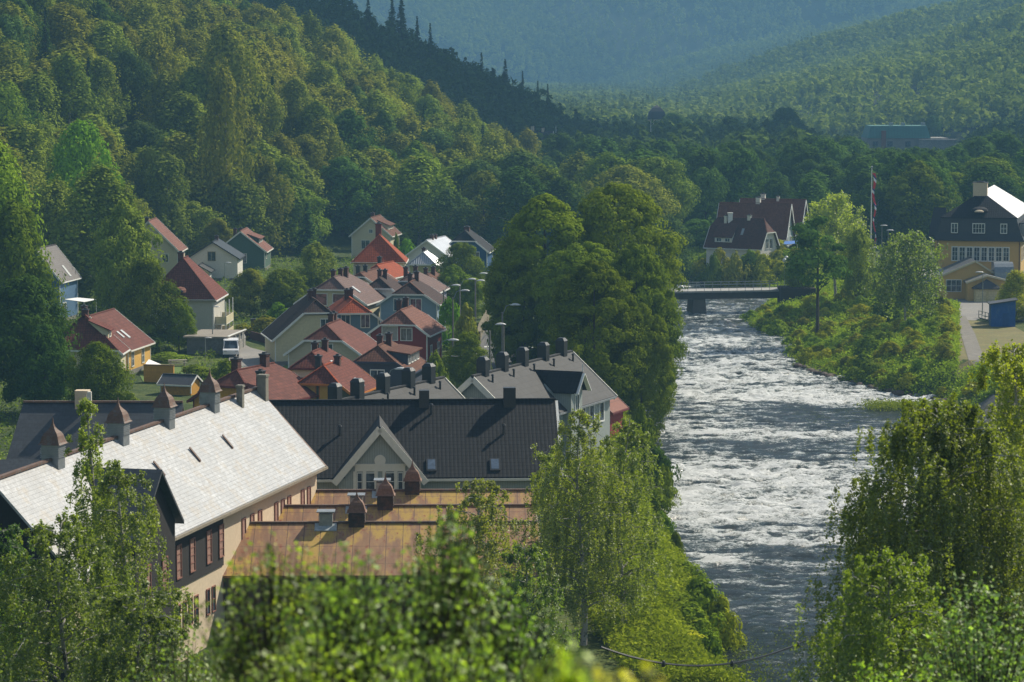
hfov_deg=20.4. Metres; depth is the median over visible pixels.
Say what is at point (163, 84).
birch tree
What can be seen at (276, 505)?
window
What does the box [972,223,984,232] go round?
dormer window
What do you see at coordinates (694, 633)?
bush
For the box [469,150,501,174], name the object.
birch tree
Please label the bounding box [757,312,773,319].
bush
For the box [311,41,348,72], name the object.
birch tree
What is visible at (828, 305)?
bush
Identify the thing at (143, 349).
window
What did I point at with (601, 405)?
window
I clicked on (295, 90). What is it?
birch tree
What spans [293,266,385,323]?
wooden house
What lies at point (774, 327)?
bush
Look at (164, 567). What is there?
window
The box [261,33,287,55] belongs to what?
birch tree
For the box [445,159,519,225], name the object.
broadleaf tree
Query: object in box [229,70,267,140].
birch tree
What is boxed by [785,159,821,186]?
broadleaf tree
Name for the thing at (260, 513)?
window
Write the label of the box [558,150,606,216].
birch tree
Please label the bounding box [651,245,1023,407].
bank vegetation
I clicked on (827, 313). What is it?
bush
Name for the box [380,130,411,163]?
birch tree
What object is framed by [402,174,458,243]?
birch tree
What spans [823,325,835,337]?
bush
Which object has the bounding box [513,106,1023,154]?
valley forest
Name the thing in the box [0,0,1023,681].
ground
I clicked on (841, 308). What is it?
bush
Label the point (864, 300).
bush
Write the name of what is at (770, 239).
window
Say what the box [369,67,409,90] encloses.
broadleaf tree
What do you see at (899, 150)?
birch tree
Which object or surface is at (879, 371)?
bush
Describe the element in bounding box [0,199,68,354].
broadleaf tree
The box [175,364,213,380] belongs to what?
bush
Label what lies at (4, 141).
birch tree
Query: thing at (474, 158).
birch tree
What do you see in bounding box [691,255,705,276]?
bush
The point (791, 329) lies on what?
bush
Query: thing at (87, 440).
birch tree
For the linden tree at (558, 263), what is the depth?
321.17 m
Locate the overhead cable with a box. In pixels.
[600,640,805,666]
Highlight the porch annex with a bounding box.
[198,262,214,277]
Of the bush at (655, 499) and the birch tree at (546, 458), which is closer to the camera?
the birch tree at (546, 458)
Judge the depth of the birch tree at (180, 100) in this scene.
541.56 m
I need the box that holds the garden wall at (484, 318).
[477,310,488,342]
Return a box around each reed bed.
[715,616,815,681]
[855,396,943,412]
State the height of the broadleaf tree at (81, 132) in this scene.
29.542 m
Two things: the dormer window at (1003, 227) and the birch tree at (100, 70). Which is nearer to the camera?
the dormer window at (1003, 227)
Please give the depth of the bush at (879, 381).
348.44 m
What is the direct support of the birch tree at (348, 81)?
on the ground at (338, 244)
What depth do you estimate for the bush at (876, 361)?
355.75 m
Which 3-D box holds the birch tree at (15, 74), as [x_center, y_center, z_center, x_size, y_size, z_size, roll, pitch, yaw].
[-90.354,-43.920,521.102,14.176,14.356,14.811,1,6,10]
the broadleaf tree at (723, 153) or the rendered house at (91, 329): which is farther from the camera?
the broadleaf tree at (723, 153)
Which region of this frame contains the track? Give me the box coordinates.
[959,316,996,421]
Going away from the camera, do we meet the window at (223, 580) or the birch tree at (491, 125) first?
the window at (223, 580)
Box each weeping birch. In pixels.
[788,546,978,681]
[792,388,1023,681]
[926,339,1023,681]
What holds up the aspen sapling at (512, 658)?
on the ground at (338, 244)
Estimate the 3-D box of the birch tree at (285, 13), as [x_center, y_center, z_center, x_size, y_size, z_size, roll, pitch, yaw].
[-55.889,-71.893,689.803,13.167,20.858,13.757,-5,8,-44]
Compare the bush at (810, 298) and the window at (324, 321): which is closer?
the window at (324, 321)
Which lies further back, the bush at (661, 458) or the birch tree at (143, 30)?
the birch tree at (143, 30)
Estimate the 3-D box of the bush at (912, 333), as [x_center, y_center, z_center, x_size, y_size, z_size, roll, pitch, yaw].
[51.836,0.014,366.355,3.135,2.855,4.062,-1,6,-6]
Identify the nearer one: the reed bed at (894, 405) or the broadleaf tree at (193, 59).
the reed bed at (894, 405)
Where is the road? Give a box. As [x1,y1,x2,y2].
[484,319,512,369]
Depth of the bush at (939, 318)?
384.85 m
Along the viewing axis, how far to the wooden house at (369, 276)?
396.50 m
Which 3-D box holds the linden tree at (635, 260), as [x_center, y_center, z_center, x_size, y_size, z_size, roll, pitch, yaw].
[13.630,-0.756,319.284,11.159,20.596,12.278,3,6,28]
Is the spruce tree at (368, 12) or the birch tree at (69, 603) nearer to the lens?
the birch tree at (69, 603)
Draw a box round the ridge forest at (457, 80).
[239,0,605,141]
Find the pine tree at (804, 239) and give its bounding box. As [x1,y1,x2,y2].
[781,216,852,333]
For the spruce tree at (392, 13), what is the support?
on the ground at (338, 244)
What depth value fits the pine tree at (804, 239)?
401.01 m
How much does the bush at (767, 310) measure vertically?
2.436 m
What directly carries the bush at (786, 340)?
on the ground at (338, 244)
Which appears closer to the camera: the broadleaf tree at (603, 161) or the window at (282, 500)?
the window at (282, 500)
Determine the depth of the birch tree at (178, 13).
634.65 m
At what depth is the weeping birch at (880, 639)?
80.50 m
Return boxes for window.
[131,351,134,366]
[141,348,144,362]
[146,564,151,598]
[161,556,168,590]
[162,254,168,261]
[176,544,182,579]
[188,597,192,625]
[189,537,195,572]
[194,594,198,621]
[206,529,211,564]
[206,588,210,615]
[207,251,215,260]
[212,585,215,612]
[218,523,224,557]
[223,580,225,605]
[241,517,245,538]
[243,253,246,262]
[250,513,254,521]
[258,509,262,520]
[274,501,278,520]
[281,498,284,512]
[287,495,291,503]
[301,489,304,503]
[306,386,315,398]
[307,486,310,503]
[316,293,327,305]
[319,386,327,398]
[320,318,327,327]
[332,293,343,303]
[341,315,350,324]
[357,473,361,488]
[360,314,369,327]
[361,240,369,248]
[366,473,373,488]
[370,369,384,379]
[381,326,397,340]
[386,472,393,488]
[393,298,402,310]
[398,472,402,488]
[400,328,412,340]
[410,298,421,310]
[574,393,579,411]
[589,405,594,425]
[599,402,604,422]
[765,238,768,248]
[769,238,772,248]
[887,141,892,146]
[905,141,910,146]
[946,279,961,291]
[951,223,957,232]
[951,246,958,260]
[959,246,965,260]
[966,246,972,258]
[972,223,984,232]
[973,246,979,260]
[980,247,987,261]
[988,247,994,261]
[995,247,1001,261]
[1000,224,1006,233]
[1002,247,1009,261]
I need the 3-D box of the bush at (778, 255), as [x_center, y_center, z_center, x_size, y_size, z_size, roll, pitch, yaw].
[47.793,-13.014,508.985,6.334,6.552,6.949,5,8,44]
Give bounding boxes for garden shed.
[143,364,174,381]
[156,373,202,395]
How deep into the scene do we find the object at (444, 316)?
356.89 m
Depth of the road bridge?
454.58 m
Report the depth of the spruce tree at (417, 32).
1013.70 m
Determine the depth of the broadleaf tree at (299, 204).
533.72 m
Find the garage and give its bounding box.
[183,329,245,354]
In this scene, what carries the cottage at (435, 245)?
on the ground at (338, 244)
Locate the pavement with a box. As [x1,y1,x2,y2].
[473,330,486,369]
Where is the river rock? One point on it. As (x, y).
(899, 392)
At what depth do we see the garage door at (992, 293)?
427.65 m
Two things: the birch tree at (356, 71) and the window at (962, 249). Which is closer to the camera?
the window at (962, 249)
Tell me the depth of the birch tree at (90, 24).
579.30 m
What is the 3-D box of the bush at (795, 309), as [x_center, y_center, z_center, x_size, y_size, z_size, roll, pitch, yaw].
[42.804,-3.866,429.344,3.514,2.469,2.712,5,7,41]
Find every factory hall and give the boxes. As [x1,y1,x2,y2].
[0,368,327,681]
[6,389,183,460]
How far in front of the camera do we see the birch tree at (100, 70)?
537.75 m
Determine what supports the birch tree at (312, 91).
on the ground at (338, 244)
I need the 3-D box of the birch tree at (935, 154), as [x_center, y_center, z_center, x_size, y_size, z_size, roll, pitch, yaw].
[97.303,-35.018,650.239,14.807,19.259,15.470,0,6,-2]
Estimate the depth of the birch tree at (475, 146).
632.42 m
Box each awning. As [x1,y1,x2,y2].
[65,297,96,310]
[146,360,158,363]
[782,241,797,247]
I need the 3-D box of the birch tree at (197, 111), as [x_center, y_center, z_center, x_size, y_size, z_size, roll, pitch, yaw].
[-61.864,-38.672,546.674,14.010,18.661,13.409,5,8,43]
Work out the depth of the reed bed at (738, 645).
189.31 m
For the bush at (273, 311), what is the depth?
380.86 m
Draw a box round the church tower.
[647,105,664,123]
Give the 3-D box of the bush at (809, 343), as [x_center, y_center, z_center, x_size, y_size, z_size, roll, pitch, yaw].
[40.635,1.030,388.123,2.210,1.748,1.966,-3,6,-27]
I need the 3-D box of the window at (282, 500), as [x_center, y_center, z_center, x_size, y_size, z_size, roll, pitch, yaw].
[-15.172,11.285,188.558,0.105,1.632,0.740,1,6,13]
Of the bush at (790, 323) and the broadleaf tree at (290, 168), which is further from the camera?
the broadleaf tree at (290, 168)
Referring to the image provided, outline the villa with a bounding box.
[928,181,1023,275]
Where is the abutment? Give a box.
[777,285,815,303]
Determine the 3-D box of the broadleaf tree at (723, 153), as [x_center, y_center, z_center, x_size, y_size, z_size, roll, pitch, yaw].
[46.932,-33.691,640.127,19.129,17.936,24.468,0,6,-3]
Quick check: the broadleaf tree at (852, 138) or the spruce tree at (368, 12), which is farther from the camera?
the spruce tree at (368, 12)
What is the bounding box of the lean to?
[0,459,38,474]
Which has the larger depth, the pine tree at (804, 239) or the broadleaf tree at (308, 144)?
the broadleaf tree at (308, 144)
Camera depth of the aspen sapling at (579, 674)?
11.16 m
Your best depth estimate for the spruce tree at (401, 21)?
1002.98 m
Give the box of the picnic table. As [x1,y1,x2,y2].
[168,359,186,365]
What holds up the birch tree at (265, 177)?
on the ground at (338, 244)
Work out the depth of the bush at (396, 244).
490.34 m
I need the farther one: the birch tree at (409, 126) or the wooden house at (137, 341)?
the birch tree at (409, 126)
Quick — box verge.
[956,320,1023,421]
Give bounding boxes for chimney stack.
[727,212,732,222]
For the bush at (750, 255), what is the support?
on the ground at (338, 244)
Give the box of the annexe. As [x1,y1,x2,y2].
[935,257,1013,301]
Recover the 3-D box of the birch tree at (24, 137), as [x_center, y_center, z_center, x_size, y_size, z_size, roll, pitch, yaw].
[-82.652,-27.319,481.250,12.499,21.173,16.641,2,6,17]
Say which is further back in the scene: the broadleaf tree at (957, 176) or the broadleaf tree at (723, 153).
the broadleaf tree at (723, 153)
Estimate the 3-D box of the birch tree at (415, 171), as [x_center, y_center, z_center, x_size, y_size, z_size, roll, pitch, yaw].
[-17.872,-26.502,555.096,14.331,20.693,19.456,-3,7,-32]
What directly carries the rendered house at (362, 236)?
on the ground at (338, 244)
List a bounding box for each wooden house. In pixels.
[32,244,81,319]
[80,304,155,373]
[186,352,318,407]
[189,235,245,280]
[226,227,273,270]
[261,287,338,364]
[283,311,376,367]
[288,337,369,377]
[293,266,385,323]
[297,354,375,398]
[327,287,382,335]
[353,331,426,386]
[354,264,398,283]
[367,296,446,367]
[369,268,402,296]
[370,256,408,279]
[376,270,446,327]
[398,265,449,296]
[423,265,452,284]
[449,225,495,274]
[610,396,628,437]
[703,214,779,266]
[717,196,795,246]
[739,193,807,248]
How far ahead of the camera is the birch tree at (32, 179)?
471.73 m
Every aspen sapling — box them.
[119,626,223,681]
[194,530,355,681]
[229,623,385,681]
[271,540,421,681]
[371,504,514,681]
[377,628,527,681]
[460,569,572,681]
[512,638,599,681]
[593,662,670,681]
[838,655,963,681]
[904,566,1023,681]
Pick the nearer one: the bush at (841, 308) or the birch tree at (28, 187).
the bush at (841, 308)
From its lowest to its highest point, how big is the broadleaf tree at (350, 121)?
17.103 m
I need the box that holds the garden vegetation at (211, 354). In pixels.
[0,236,659,526]
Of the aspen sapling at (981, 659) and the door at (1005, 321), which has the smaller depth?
the aspen sapling at (981, 659)
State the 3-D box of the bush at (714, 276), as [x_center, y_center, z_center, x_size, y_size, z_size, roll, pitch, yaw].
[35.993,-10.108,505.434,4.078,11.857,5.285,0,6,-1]
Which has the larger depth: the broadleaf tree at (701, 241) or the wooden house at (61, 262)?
the broadleaf tree at (701, 241)
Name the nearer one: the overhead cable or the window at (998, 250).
the overhead cable
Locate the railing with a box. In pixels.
[978,310,988,320]
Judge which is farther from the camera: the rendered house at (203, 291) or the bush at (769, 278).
the bush at (769, 278)
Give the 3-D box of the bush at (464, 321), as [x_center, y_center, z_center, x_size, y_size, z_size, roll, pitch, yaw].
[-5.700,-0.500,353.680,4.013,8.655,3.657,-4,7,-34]
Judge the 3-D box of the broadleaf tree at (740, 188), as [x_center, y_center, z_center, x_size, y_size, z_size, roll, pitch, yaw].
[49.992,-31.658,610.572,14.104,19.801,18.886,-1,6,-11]
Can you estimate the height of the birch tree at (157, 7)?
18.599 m
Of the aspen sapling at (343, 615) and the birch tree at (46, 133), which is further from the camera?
the birch tree at (46, 133)
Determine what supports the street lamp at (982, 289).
on the ground at (338, 244)
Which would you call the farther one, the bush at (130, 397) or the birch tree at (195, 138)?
the birch tree at (195, 138)
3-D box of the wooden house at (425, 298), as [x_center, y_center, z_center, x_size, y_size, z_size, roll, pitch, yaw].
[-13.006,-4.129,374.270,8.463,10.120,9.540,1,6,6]
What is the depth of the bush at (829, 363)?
366.45 m
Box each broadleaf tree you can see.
[0,14,34,87]
[0,79,30,147]
[0,96,46,129]
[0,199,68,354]
[0,273,82,403]
[2,0,55,68]
[11,324,74,407]
[18,179,40,202]
[44,118,124,250]
[56,30,109,58]
[64,341,136,400]
[81,0,129,41]
[89,199,167,320]
[102,0,139,25]
[104,49,154,120]
[108,21,144,65]
[110,120,163,164]
[111,258,188,345]
[117,146,177,216]
[128,160,185,201]
[129,199,157,219]
[161,16,202,61]
[161,299,197,351]
[168,55,198,83]
[169,201,229,256]
[188,57,215,72]
[188,218,232,253]
[192,144,213,194]
[192,171,280,240]
[211,0,236,8]
[225,268,280,317]
[233,0,263,25]
[238,3,285,29]
[259,268,308,310]
[266,186,331,252]
[271,157,314,225]
[287,100,348,165]
[287,134,333,195]
[299,46,315,67]
[309,61,345,107]
[312,156,385,236]
[330,108,380,154]
[341,201,370,235]
[345,85,372,117]
[346,139,385,176]
[349,167,415,227]
[356,69,399,100]
[365,109,402,148]
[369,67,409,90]
[371,145,403,199]
[395,156,414,196]
[397,140,444,175]
[412,94,450,128]
[413,127,456,157]
[422,102,470,134]
[429,242,488,283]
[438,264,477,313]
[441,331,492,387]
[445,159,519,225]
[451,170,513,246]
[454,277,488,317]
[529,157,551,170]
[536,133,575,157]
[541,155,558,172]
[563,134,610,158]
[573,151,629,214]
[579,146,590,156]
[580,164,681,248]
[615,139,651,155]
[633,156,701,224]
[656,112,691,126]
[671,158,688,218]
[676,147,700,177]
[677,219,709,249]
[683,167,729,225]
[684,152,762,187]
[694,226,709,248]
[709,147,770,202]
[717,140,769,185]
[753,178,795,198]
[754,149,777,178]
[757,171,794,196]
[761,166,792,183]
[768,140,818,178]
[769,107,810,129]
[781,254,816,287]
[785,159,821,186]
[810,138,848,169]
[816,189,860,233]
[831,153,862,190]
[838,137,868,154]
[843,135,868,152]
[870,152,923,232]
[880,160,961,242]
[895,161,962,242]
[903,146,926,153]
[918,153,958,236]
[925,116,942,136]
[935,159,955,172]
[942,146,974,164]
[947,172,970,207]
[953,156,1023,197]
[958,136,995,164]
[993,134,1023,165]
[996,175,1023,201]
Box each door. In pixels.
[976,290,998,301]
[1002,313,1008,326]
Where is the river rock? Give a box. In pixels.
[893,390,904,395]
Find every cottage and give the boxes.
[405,233,461,270]
[406,247,441,273]
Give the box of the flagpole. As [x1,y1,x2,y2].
[870,166,876,254]
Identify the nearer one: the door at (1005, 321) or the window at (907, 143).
the door at (1005, 321)
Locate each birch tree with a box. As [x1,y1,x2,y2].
[0,0,39,71]
[0,28,28,79]
[0,63,55,122]
[0,124,24,169]
[0,131,34,190]
[0,134,50,340]
[0,510,164,681]
[0,523,45,681]
[2,117,54,198]
[5,147,45,201]
[15,118,60,186]
[16,183,43,215]
[17,68,65,130]
[21,59,68,121]
[27,0,72,53]
[30,121,62,174]
[31,174,83,274]
[33,0,99,64]
[36,41,120,118]
[37,125,105,172]
[38,49,107,130]
[42,162,150,311]
[43,38,96,75]
[49,0,96,44]
[53,393,129,680]
[58,113,126,182]
[62,459,203,681]
[66,5,103,46]
[68,578,213,681]
[73,56,137,140]
[76,50,120,111]
[82,123,138,196]
[86,20,137,94]
[114,181,151,222]
[121,0,174,50]
[125,0,168,24]
[126,32,178,106]
[131,21,168,51]
[131,67,193,137]
[133,90,207,143]
[138,31,187,124]
[143,147,194,254]
[144,128,203,200]
[154,0,183,20]
[157,5,185,20]
[159,131,213,226]
[160,91,205,137]
[167,0,189,18]
[173,65,220,133]
[175,0,194,9]
[177,28,222,67]
[179,18,204,34]
[183,0,226,20]
[183,4,214,54]
[183,132,228,171]
[186,0,225,20]
[191,56,262,232]
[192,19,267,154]
[193,149,235,202]
[200,5,228,33]
[205,21,247,58]
[210,82,261,164]
[215,3,242,22]
[226,0,241,5]
[228,18,264,33]
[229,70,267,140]
[232,138,288,176]
[233,151,272,196]
[240,27,290,74]
[242,34,283,98]
[242,40,291,131]
[242,154,298,254]
[246,79,286,144]
[248,63,286,140]
[251,20,277,32]
[256,25,297,60]
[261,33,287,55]
[264,132,301,185]
[267,1,313,64]
[270,50,297,96]
[274,20,305,60]
[275,73,317,139]
[276,36,308,82]
[289,156,337,220]
[294,83,334,132]
[294,241,337,295]
[295,10,325,66]
[303,117,348,198]
[304,58,344,97]
[307,24,374,71]
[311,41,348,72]
[318,25,351,61]
[318,83,367,123]
[328,56,358,88]
[328,145,403,227]
[328,149,380,219]
[332,108,355,124]
[335,116,384,152]
[337,73,357,91]
[341,28,358,60]
[348,76,380,111]
[348,86,406,126]
[349,64,362,77]
[349,74,406,116]
[363,54,392,71]
[365,113,390,130]
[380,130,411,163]
[383,68,418,111]
[385,152,460,246]
[389,478,557,647]
[392,113,427,143]
[395,92,420,115]
[397,72,421,96]
[399,101,418,121]
[401,111,435,139]
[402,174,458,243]
[414,79,456,115]
[415,77,425,94]
[418,113,466,153]
[419,187,478,239]
[421,142,445,159]
[431,149,464,170]
[438,118,482,155]
[439,156,470,188]
[441,164,475,229]
[442,94,456,109]
[443,130,480,161]
[452,98,481,143]
[464,152,482,162]
[466,135,481,156]
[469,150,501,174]
[474,119,495,151]
[476,164,551,250]
[476,542,581,681]
[478,128,513,158]
[479,121,504,140]
[489,163,581,238]
[494,130,522,153]
[495,146,545,238]
[496,153,531,236]
[518,127,545,158]
[521,408,640,645]
[525,445,589,624]
[531,173,589,251]
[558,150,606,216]
[566,136,600,159]
[566,416,682,632]
[584,138,621,159]
[612,157,679,200]
[624,146,668,175]
[648,214,695,279]
[649,139,677,159]
[649,147,692,223]
[670,146,693,158]
[680,147,732,223]
[695,146,718,165]
[710,150,762,210]
[782,144,842,185]
[789,170,831,216]
[789,175,838,233]
[791,190,873,295]
[795,134,826,145]
[797,163,850,192]
[826,154,890,221]
[827,139,852,159]
[835,169,891,236]
[835,227,878,302]
[848,180,896,244]
[856,229,948,321]
[867,279,907,316]
[870,147,900,160]
[874,147,898,177]
[892,147,904,154]
[917,147,959,162]
[954,162,1022,205]
[978,150,1023,183]
[994,270,1023,321]
[1010,149,1023,181]
[1012,186,1023,202]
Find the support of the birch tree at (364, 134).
on the ground at (338, 244)
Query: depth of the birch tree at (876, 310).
401.11 m
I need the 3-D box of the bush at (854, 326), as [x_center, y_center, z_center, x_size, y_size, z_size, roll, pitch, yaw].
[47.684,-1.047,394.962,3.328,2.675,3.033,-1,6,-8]
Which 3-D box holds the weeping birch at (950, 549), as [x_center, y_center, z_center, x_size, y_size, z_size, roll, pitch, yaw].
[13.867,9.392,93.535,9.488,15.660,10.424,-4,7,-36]
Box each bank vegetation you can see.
[562,410,764,681]
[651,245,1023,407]
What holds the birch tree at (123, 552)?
on the ground at (338, 244)
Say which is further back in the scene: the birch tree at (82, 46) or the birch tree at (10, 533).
the birch tree at (82, 46)
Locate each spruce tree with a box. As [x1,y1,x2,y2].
[39,6,52,73]
[77,56,96,116]
[265,75,279,137]
[293,203,321,257]
[362,0,373,35]
[388,0,397,43]
[396,0,407,50]
[415,16,420,47]
[417,105,426,133]
[426,23,433,59]
[479,52,485,86]
[479,125,485,147]
[500,59,509,96]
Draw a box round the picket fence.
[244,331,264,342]
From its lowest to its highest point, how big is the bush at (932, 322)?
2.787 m
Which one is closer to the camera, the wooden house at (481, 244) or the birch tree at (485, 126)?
the wooden house at (481, 244)
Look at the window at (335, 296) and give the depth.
371.10 m
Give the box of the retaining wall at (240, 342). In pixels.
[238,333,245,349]
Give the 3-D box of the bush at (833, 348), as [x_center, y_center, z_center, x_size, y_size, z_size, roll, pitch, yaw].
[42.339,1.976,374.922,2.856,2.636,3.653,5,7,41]
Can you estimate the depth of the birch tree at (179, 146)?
517.36 m
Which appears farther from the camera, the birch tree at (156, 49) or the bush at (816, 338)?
the birch tree at (156, 49)
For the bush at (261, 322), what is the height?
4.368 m
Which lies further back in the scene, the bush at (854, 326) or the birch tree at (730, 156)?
the birch tree at (730, 156)
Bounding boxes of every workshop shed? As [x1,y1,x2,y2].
[223,489,541,635]
[277,472,537,520]
[311,459,534,503]
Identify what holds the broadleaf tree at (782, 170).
on the ground at (338, 244)
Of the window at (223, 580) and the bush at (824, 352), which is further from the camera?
the bush at (824, 352)
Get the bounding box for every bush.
[123,391,138,400]
[135,321,174,353]
[151,352,193,363]
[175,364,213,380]
[211,358,243,379]
[235,323,258,332]
[242,315,275,338]
[264,302,287,327]
[393,232,399,248]
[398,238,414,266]
[427,349,450,382]
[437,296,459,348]
[450,302,481,347]
[627,403,655,474]
[639,486,673,516]
[640,444,681,497]
[644,417,661,447]
[655,464,677,509]
[656,511,676,534]
[661,590,694,605]
[671,530,685,556]
[673,559,708,582]
[677,602,726,639]
[683,630,706,638]
[684,576,723,618]
[690,258,705,279]
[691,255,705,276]
[693,262,721,281]
[694,628,724,665]
[704,251,723,287]
[707,594,746,650]
[710,247,730,286]
[721,250,751,287]
[739,249,758,287]
[739,310,756,320]
[742,250,759,277]
[744,264,769,287]
[749,253,773,287]
[754,318,766,325]
[755,304,769,312]
[755,321,770,330]
[756,269,777,287]
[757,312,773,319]
[758,308,773,315]
[760,275,780,285]
[760,319,787,335]
[765,260,783,276]
[769,259,780,273]
[770,250,787,260]
[772,304,790,314]
[773,248,794,259]
[776,316,790,321]
[778,309,789,315]
[781,337,793,344]
[784,346,791,353]
[785,321,796,330]
[785,327,795,335]
[786,307,802,319]
[788,345,803,356]
[789,329,804,338]
[792,317,811,328]
[792,347,817,365]
[796,332,806,342]
[798,295,815,305]
[798,302,814,309]
[799,312,814,318]
[801,307,815,314]
[802,333,814,343]
[803,342,815,347]
[804,336,822,344]
[811,322,823,333]
[812,347,832,362]
[813,345,823,351]
[814,295,828,303]
[814,307,833,316]
[815,331,827,338]
[819,303,833,308]
[820,311,836,318]
[821,320,837,327]
[822,339,834,345]
[822,360,837,371]
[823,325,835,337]
[824,346,836,356]
[829,347,844,359]
[831,304,848,316]
[832,356,850,370]
[833,289,846,303]
[835,321,850,331]
[835,332,852,338]
[840,333,863,352]
[840,366,859,380]
[842,355,857,368]
[846,324,862,333]
[847,335,882,355]
[848,303,871,317]
[849,296,870,307]
[849,353,869,369]
[851,360,880,383]
[858,322,880,333]
[861,314,890,328]
[869,330,885,336]
[870,368,888,381]
[871,340,901,361]
[873,358,886,366]
[874,332,889,341]
[875,377,885,389]
[878,322,888,329]
[878,372,900,390]
[881,331,897,342]
[885,308,907,323]
[887,318,902,327]
[888,322,901,332]
[894,372,918,390]
[897,317,921,332]
[897,365,909,376]
[898,329,911,338]
[899,326,912,334]
[899,344,920,359]
[903,334,924,344]
[906,304,919,311]
[906,330,922,339]
[907,357,928,374]
[910,339,925,346]
[915,313,932,321]
[917,346,933,354]
[920,319,939,329]
[921,332,936,339]
[923,326,942,333]
[925,309,938,315]
[928,295,952,308]
[930,341,952,357]
[932,346,954,365]
[933,315,946,323]
[934,303,957,316]
[934,334,954,340]
[935,386,950,397]
[936,320,960,338]
[960,381,977,395]
[962,385,984,402]
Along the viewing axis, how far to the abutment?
452.60 m
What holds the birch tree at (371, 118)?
on the ground at (338, 244)
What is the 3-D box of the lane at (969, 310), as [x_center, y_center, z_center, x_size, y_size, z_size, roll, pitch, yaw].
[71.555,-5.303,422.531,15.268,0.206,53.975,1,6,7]
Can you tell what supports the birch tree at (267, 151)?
on the ground at (338, 244)
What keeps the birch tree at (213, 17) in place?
on the ground at (338, 244)
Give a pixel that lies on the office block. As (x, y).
(902, 136)
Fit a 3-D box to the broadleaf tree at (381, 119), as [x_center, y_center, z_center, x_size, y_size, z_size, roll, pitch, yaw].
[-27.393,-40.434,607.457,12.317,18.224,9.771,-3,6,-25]
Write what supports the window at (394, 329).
in the wooden house at (410, 325)
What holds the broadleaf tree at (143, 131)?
on the ground at (338, 244)
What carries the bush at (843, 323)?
on the ground at (338, 244)
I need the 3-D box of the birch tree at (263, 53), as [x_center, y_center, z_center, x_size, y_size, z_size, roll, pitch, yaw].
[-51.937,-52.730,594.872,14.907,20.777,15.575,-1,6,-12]
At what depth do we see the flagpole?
499.96 m
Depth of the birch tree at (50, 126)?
503.10 m
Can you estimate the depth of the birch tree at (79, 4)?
586.16 m
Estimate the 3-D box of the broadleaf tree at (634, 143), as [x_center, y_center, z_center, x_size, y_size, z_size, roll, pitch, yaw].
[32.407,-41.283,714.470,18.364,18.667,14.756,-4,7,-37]
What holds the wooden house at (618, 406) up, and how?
on the ground at (338, 244)
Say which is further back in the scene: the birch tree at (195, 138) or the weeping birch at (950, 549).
the birch tree at (195, 138)
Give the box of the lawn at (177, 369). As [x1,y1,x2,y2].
[139,366,185,381]
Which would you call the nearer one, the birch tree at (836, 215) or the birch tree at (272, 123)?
the birch tree at (836, 215)
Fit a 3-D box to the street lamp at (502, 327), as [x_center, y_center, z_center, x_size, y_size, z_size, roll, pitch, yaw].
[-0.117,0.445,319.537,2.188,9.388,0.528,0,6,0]
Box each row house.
[269,387,562,540]
[327,363,464,398]
[457,337,617,463]
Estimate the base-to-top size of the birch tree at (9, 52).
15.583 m
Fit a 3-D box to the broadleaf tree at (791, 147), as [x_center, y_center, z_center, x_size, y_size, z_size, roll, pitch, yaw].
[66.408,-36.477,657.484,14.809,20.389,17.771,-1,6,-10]
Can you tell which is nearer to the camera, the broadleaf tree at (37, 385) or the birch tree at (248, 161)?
the broadleaf tree at (37, 385)
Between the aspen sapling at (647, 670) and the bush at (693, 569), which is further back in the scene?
the bush at (693, 569)
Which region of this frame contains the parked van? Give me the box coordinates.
[223,338,238,356]
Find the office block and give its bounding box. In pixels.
[861,122,955,150]
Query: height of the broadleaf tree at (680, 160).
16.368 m
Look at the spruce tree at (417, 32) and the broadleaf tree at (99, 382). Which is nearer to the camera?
the broadleaf tree at (99, 382)
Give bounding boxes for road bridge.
[671,281,784,313]
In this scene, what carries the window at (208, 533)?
in the factory hall at (223, 472)
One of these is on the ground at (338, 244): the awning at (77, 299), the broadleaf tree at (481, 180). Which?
the broadleaf tree at (481, 180)
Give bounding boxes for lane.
[229,345,284,367]
[949,299,1023,319]
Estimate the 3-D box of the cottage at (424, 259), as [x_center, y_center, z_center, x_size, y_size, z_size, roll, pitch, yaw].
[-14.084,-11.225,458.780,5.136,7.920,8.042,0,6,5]
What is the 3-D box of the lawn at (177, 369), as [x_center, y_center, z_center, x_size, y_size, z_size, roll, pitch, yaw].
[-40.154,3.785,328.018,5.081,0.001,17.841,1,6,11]
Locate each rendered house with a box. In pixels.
[54,308,130,381]
[142,251,233,340]
[144,216,187,277]
[348,212,401,258]
[350,222,408,274]
[530,125,553,139]
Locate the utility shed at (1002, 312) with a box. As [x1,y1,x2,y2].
[987,298,1017,326]
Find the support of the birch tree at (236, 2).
on the ground at (338, 244)
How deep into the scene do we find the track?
358.18 m
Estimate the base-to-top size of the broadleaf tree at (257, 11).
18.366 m
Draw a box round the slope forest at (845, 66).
[354,0,1023,139]
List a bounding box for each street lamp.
[212,306,219,333]
[437,338,458,353]
[443,284,460,326]
[452,289,469,346]
[459,278,475,315]
[474,279,483,321]
[495,323,505,351]
[501,303,519,351]
[976,271,983,313]
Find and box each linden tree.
[480,193,601,359]
[480,242,549,364]
[530,241,633,370]
[547,259,650,402]
[560,182,688,361]
[596,243,689,404]
[606,302,677,437]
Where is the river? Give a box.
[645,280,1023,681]
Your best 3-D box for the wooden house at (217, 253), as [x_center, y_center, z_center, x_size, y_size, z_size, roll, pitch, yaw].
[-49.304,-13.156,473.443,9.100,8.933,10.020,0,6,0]

